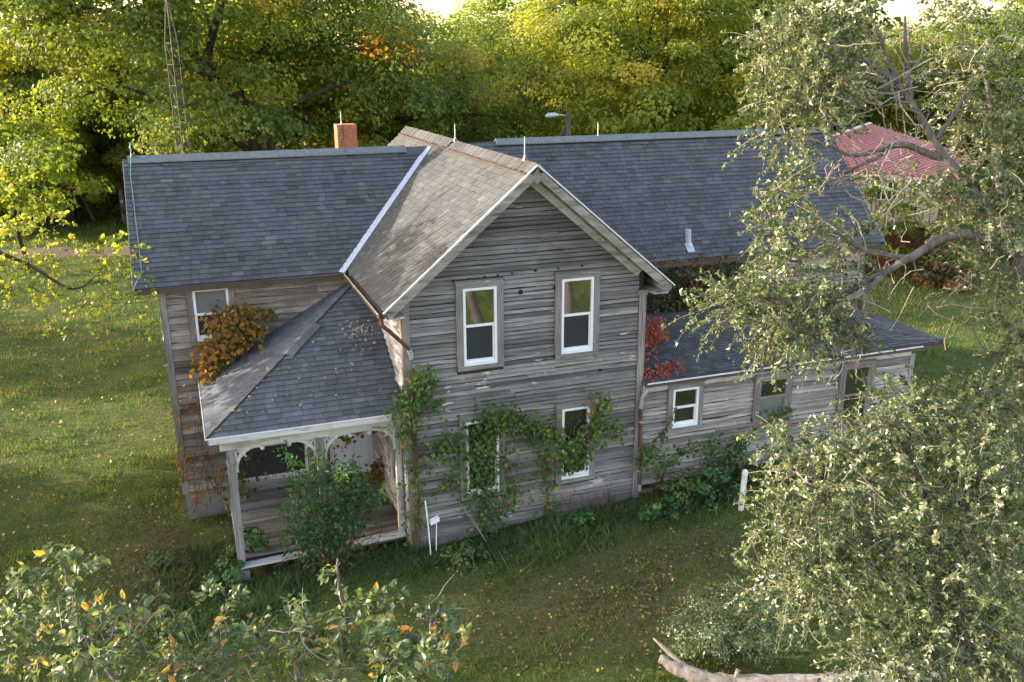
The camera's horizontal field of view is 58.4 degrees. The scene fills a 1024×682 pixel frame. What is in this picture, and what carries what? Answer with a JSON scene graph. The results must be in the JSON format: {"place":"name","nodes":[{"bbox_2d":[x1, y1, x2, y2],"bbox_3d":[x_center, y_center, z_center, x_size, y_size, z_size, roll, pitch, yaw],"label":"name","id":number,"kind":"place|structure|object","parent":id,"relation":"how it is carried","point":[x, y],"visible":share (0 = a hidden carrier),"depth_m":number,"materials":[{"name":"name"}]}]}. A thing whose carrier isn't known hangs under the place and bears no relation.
{"place":"outdoors","nodes":[
{"label":"outdoors","id":0,"kind":"place"},
{"bbox_2d":[0,63,1023,681],"bbox_3d":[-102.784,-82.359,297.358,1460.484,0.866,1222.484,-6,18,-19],"label":"ground","id":1,"kind":"structure","parent":0,"point":[128,443],"depth_m":18.62,"materials":[{"name":"green plant"}]},
{"bbox_2d":[0,5,67,164],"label":"maple tree","id":2,"kind":"object","parent":1,"relation":"on","point":[18,74],"visible":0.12,"depth_m":47.65,"materials":[{"name":"green plant"}]},
{"bbox_2d":[0,101,115,272],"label":"young maple tree","id":3,"kind":"object","parent":1,"relation":"on","point":[54,176],"visible":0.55,"depth_m":40.15,"materials":[{"name":"green plant"}]},
{"bbox_2d":[0,165,125,220],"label":"undergrowth","id":4,"kind":"object","parent":1,"relation":"on","point":[62,188],"visible":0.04,"depth_m":54.01,"materials":[{"name":"green plant"}]},
{"bbox_2d":[0,246,129,258],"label":"dirt track","id":5,"kind":"structure","parent":1,"relation":"on","point":[61,253],"depth_m":45.80,"materials":[{"name":"beige soil"}]},
{"bbox_2d":[0,13,145,224],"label":"maple tree","id":6,"kind":"object","parent":1,"relation":"on","point":[89,166],"visible":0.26,"depth_m":51.82,"materials":[{"name":"green plant"}]},
{"bbox_2d":[49,121,97,220],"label":"sapling","id":7,"kind":"object","parent":1,"relation":"on","point":[88,209],"visible":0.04,"depth_m":54.52,"materials":[{"name":"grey plant"}]},
{"bbox_2d":[0,169,156,340],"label":"maple tree","id":8,"kind":"object","parent":1,"relation":"on","point":[18,261],"visible":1,"depth_m":15.05,"materials":[{"name":"yellow plant"}]},
{"bbox_2d":[107,163,126,221],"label":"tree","id":9,"kind":"object","parent":1,"relation":"on","point":[122,201],"visible":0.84,"depth_m":54.08,"materials":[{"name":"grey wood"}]},
{"bbox_2d":[3,1,235,205],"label":"maple tree","id":10,"kind":"object","parent":1,"relation":"on","point":[107,165],"visible":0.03,"depth_m":55.02,"materials":[{"name":"green plant"}]},
{"bbox_2d":[146,543,196,566],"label":"weed","id":11,"kind":"object","parent":1,"relation":"on","point":[159,560],"visible":0.91,"depth_m":18.11,"materials":[{"name":"green plant"}]},
{"bbox_2d":[165,0,189,153],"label":"antenna tower","id":12,"kind":"structure","parent":1,"relation":"on","point":[173,64],"depth_m":22.74,"materials":[{"name":"metal"}]},
{"bbox_2d":[111,30,260,170],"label":"maple tree","id":13,"kind":"object","parent":1,"relation":"on","point":[146,87],"visible":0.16,"depth_m":50.36,"materials":[{"name":"green plant"}]},
{"bbox_2d":[196,553,248,595],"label":"weed","id":14,"kind":"object","parent":1,"relation":"on","point":[229,580],"visible":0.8,"depth_m":17.22,"materials":[{"name":"green plant"}]},
{"bbox_2d":[0,0,469,191],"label":"maple tree","id":15,"kind":"object","parent":1,"relation":"on","point":[64,25],"visible":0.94,"depth_m":37.67,"materials":[{"name":"green plant"}]},
{"bbox_2d":[0,541,473,681],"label":"pear tree","id":16,"kind":"object","parent":1,"relation":"on","point":[345,624],"visible":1,"depth_m":5.53,"materials":[{"name":"green plant"}]},
{"bbox_2d":[125,0,348,128],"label":"dark tree","id":17,"kind":"object","parent":1,"relation":"on","point":[219,31],"visible":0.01,"depth_m":58.30,"materials":[{"name":"green plant"}]},
{"bbox_2d":[265,440,399,574],"bbox_3d":[-3.366,3.145,17.520,2.560,2.971,1.510,-6,18,-19],"label":"shrub","id":18,"kind":"object","parent":1,"relation":"on","point":[341,538],"visible":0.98,"depth_m":17.39,"materials":[{"name":"green plant"}]},
{"bbox_2d":[113,481,618,612],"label":"dead stems","id":19,"kind":"object","parent":1,"relation":"on","point":[354,554],"visible":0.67,"depth_m":18.13,"materials":[{"name":"plant"}]},
{"bbox_2d":[207,0,559,151],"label":"maple tree","id":20,"kind":"object","parent":1,"relation":"on","point":[466,114],"visible":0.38,"depth_m":44.62,"materials":[{"name":"green plant"}]},
{"bbox_2d":[425,500,439,555],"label":"white vent pipes","id":21,"kind":"object","parent":1,"relation":"on","point":[435,519],"visible":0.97,"depth_m":17.89,"materials":[{"name":"white plastic"}]},
{"bbox_2d":[359,56,511,142],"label":"maple tree","id":22,"kind":"object","parent":1,"relation":"on","point":[501,126],"visible":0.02,"depth_m":60.60,"materials":[{"name":"green plant"}]},
{"bbox_2d":[440,539,489,573],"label":"weed","id":23,"kind":"object","parent":1,"relation":"on","point":[461,562],"visible":0.99,"depth_m":17.65,"materials":[{"name":"green plant"}]},
{"bbox_2d":[459,501,486,541],"bbox_3d":[-0.785,3.621,18.325,0.591,0.816,0.034,5,18,18],"label":"stick","id":24,"kind":"object","parent":1,"relation":"on","point":[473,522],"visible":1,"depth_m":18.31,"materials":[{"name":"wood"}]},
{"bbox_2d":[416,0,597,141],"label":"tree","id":25,"kind":"object","parent":1,"relation":"on","point":[483,34],"visible":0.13,"depth_m":65.39,"materials":[{"name":"green plant"}]},
{"bbox_2d":[0,465,1017,681],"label":"leaf litter","id":26,"kind":"object","parent":1,"relation":"on","point":[539,631],"visible":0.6,"depth_m":16.35,"materials":[{"name":"plant"}]},
{"bbox_2d":[0,269,1018,681],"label":"fallen leaves","id":27,"kind":"object","parent":1,"relation":"on","point":[234,545],"visible":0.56,"depth_m":19.35,"materials":[{"name":"yellow plant"}]},
{"bbox_2d":[9,24,1023,198],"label":"distant wood","id":28,"kind":"object","parent":1,"relation":"on","point":[989,186],"visible":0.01,"depth_m":66.79,"materials":[{"name":"green plant"}]},
{"bbox_2d":[122,111,947,579],"bbox_3d":[0.787,-1.170,22.728,18.645,8.850,9.857,-6,18,-19],"label":"farmhouse","id":29,"kind":"object","parent":1,"relation":"on","point":[524,275],"visible":0.86,"depth_m":19.17,"materials":[{"name":"wood"}]},
{"bbox_2d":[167,384,230,516],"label":"creeper","id":30,"kind":"object","parent":29,"relation":"attached to","point":[200,458],"visible":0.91,"depth_m":19.58,"materials":[{"name":"orange plant"}]},
{"bbox_2d":[185,295,278,393],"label":"creeper","id":31,"kind":"object","parent":29,"relation":"attached to","point":[238,322],"visible":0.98,"depth_m":18.69,"materials":[{"name":"orange plant"}]},
{"bbox_2d":[226,524,273,554],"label":"weed","id":32,"kind":"object","parent":29,"relation":"on","point":[254,538],"visible":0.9,"depth_m":17.73,"materials":[{"name":"green plant"}]},
{"bbox_2d":[214,431,385,516],"bbox_3d":[-4.365,2.195,19.155,3.757,3.679,2.181,-6,18,-19],"label":"creeper","id":33,"kind":"object","parent":29,"relation":"attached to","point":[376,471],"visible":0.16,"depth_m":19.90,"materials":[{"name":"orange plant"}]},
{"bbox_2d":[329,431,374,476],"bbox_3d":[-3.641,2.029,20.749,1.027,2.140,0.042,-6,18,-19],"label":"door","id":34,"kind":"structure","parent":29,"relation":"in","point":[364,447],"depth_m":20.91,"materials":[{"name":"white paint"}]},
{"bbox_2d":[339,316,380,390],"bbox_3d":[-3.054,0.248,18.182,0.723,1.048,1.731,-4,18,-12],"label":"roof debris","id":35,"kind":"object","parent":29,"relation":"on","point":[361,330],"visible":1,"depth_m":18.58,"materials":[{"name":"beige plant"}]},
{"bbox_2d":[381,362,445,547],"bbox_3d":[-1.821,2.293,17.521,1.270,3.853,0.439,-9,19,-27],"label":"creeper","id":36,"kind":"object","parent":29,"relation":"attached to","point":[421,384],"visible":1,"depth_m":17.27,"materials":[{"name":"green plant"}]},
{"bbox_2d":[410,392,535,540],"bbox_3d":[-0.708,2.703,18.064,2.593,3.458,0.446,-6,18,-19],"label":"creeper","id":37,"kind":"object","parent":29,"relation":"attached to","point":[489,421],"visible":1,"depth_m":18.06,"materials":[{"name":"green plant"}]},
{"bbox_2d":[231,304,875,412],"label":"fallen leaves","id":38,"kind":"object","parent":29,"relation":"on","point":[249,396],"visible":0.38,"depth_m":17.84,"materials":[{"name":"brown plant"}]},
{"bbox_2d":[499,391,633,522],"bbox_3d":[1.109,2.482,18.688,3.167,2.955,0.458,-6,18,-19],"label":"creeper","id":39,"kind":"object","parent":29,"relation":"attached to","point":[537,429],"visible":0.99,"depth_m":18.66,"materials":[{"name":"green plant"}]},
{"bbox_2d":[643,311,685,381],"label":"creeper","id":40,"kind":"object","parent":29,"relation":"attached to","point":[653,331],"visible":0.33,"depth_m":20.09,"materials":[{"name":"red plant"}]},
{"bbox_2d":[644,238,770,315],"bbox_3d":[3.900,-1.186,22.390,5.744,2.355,0.487,-6,18,-19],"label":"ivy","id":41,"kind":"object","parent":29,"relation":"attached to","point":[685,281],"visible":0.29,"depth_m":22.57,"materials":[{"name":"green plant"}]},
{"bbox_2d":[629,402,797,493],"bbox_3d":[4.375,2.286,19.843,3.961,2.028,0.480,-6,18,-17],"label":"creeper","id":42,"kind":"object","parent":29,"relation":"attached to","point":[680,453],"visible":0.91,"depth_m":19.78,"materials":[{"name":"green plant"}]},
{"bbox_2d":[103,433,979,666],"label":"tall grass","id":43,"kind":"structure","parent":1,"relation":"on","point":[539,533],"depth_m":17.95,"materials":[{"name":"green plant"}]},
{"bbox_2d":[545,112,570,135],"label":"street lamp","id":44,"kind":"object","parent":1,"relation":"on","point":[567,128],"visible":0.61,"depth_m":40.05,"materials":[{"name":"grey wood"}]},
{"bbox_2d":[555,508,596,535],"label":"weed","id":45,"kind":"object","parent":1,"relation":"on","point":[575,519],"visible":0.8,"depth_m":18.60,"materials":[{"name":"green plant"}]},
{"bbox_2d":[526,0,701,133],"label":"dark tree","id":46,"kind":"object","parent":1,"relation":"on","point":[573,3],"visible":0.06,"depth_m":63.43,"materials":[{"name":"green plant"}]},
{"bbox_2d":[572,1,690,89],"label":"willow tree","id":47,"kind":"object","parent":1,"relation":"on","point":[600,14],"depth_m":80.06,"materials":[{"name":"green plant"}]},
{"bbox_2d":[636,495,680,520],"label":"weed","id":48,"kind":"object","parent":1,"relation":"on","point":[654,511],"visible":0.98,"depth_m":18.76,"materials":[{"name":"green plant"}]},
{"bbox_2d":[485,0,837,136],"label":"maple tree","id":49,"kind":"object","parent":1,"relation":"on","point":[665,102],"visible":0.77,"depth_m":47.96,"materials":[{"name":"green plant"}]},
{"bbox_2d":[656,471,710,507],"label":"weed","id":50,"kind":"object","parent":1,"relation":"on","point":[673,485],"visible":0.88,"depth_m":19.18,"materials":[{"name":"green plant"}]},
{"bbox_2d":[679,467,740,513],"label":"weed","id":51,"kind":"object","parent":1,"relation":"on","point":[712,494],"visible":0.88,"depth_m":19.18,"materials":[{"name":"green plant"}]},
{"bbox_2d":[656,576,807,669],"bbox_3d":[3.558,4.484,14.642,2.678,1.295,1.865,-6,18,-19],"label":"bush","id":52,"kind":"object","parent":1,"relation":"on","point":[703,635],"visible":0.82,"depth_m":14.32,"materials":[{"name":"green plant"}]},
{"bbox_2d":[738,469,747,510],"bbox_3d":[4.765,3.181,18.921,0.161,1.170,0.122,-6,18,-19],"label":"post","id":53,"kind":"object","parent":1,"relation":"on","point":[743,482],"visible":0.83,"depth_m":18.82,"materials":[{"name":"white paint"}]},
{"bbox_2d":[718,442,775,484],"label":"weed","id":54,"kind":"object","parent":1,"relation":"on","point":[734,465],"visible":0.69,"depth_m":19.81,"materials":[{"name":"green plant"}]},
{"bbox_2d":[653,638,946,681],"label":"log","id":55,"kind":"object","parent":1,"relation":"on","point":[682,669],"visible":0.77,"depth_m":13.82,"materials":[{"name":"beige wood"}]},
{"bbox_2d":[768,430,837,475],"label":"weed","id":56,"kind":"object","parent":1,"relation":"on","point":[778,460],"visible":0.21,"depth_m":20.16,"materials":[{"name":"green plant"}]},
{"bbox_2d":[703,0,903,127],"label":"dark tree","id":57,"kind":"object","parent":1,"relation":"on","point":[887,23],"visible":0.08,"depth_m":54.02,"materials":[{"name":"green plant"}]},
{"bbox_2d":[660,0,1023,476],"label":"apple tree","id":58,"kind":"object","parent":1,"relation":"on","point":[1002,224],"visible":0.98,"depth_m":10.91,"materials":[{"name":"green plant"}]},
{"bbox_2d":[718,363,1023,681],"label":"apple tree","id":59,"kind":"object","parent":1,"relation":"on","point":[967,631],"visible":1,"depth_m":9.68,"materials":[{"name":"green plant"}]},
{"bbox_2d":[856,167,932,276],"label":"bush","id":60,"kind":"object","parent":1,"relation":"on","point":[903,210],"visible":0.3,"depth_m":38.53,"materials":[{"name":"green plant"}]},
{"bbox_2d":[833,122,982,267],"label":"barn","id":61,"kind":"structure","parent":1,"relation":"on","point":[873,138],"depth_m":41.45,"materials":[{"name":"red metal"}]},
{"bbox_2d":[875,181,898,200],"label":"window","id":62,"kind":"structure","parent":61,"relation":"in","point":[889,184],"depth_m":40.15,"materials":[{"name":"white glass"}]},
{"bbox_2d":[836,22,993,156],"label":"maple tree","id":63,"kind":"object","parent":1,"relation":"on","point":[888,112],"visible":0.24,"depth_m":60.15,"materials":[{"name":"green plant"}]},
{"bbox_2d":[883,196,985,279],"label":"bush","id":64,"kind":"object","parent":1,"relation":"on","point":[917,237],"visible":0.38,"depth_m":38.21,"materials":[{"name":"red plant"}]},
{"bbox_2d":[869,7,1023,146],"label":"maple tree","id":65,"kind":"object","parent":1,"relation":"on","point":[924,34],"visible":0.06,"depth_m":66.37,"materials":[{"name":"green plant"}]},
{"bbox_2d":[908,254,989,290],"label":"bush","id":66,"kind":"object","parent":1,"relation":"on","point":[933,275],"visible":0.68,"depth_m":37.08,"materials":[{"name":"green plant"}]},
{"bbox_2d":[932,0,1023,172],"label":"maple tree","id":67,"kind":"object","parent":1,"relation":"on","point":[990,30],"visible":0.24,"depth_m":58.17,"materials":[{"name":"green plant"}]},
{"bbox_2d":[0,0,1023,62],"label":"sky","id":68,"kind":"structure","parent":0,"point":[898,8],"materials":[{"name":"white"}]}
]}

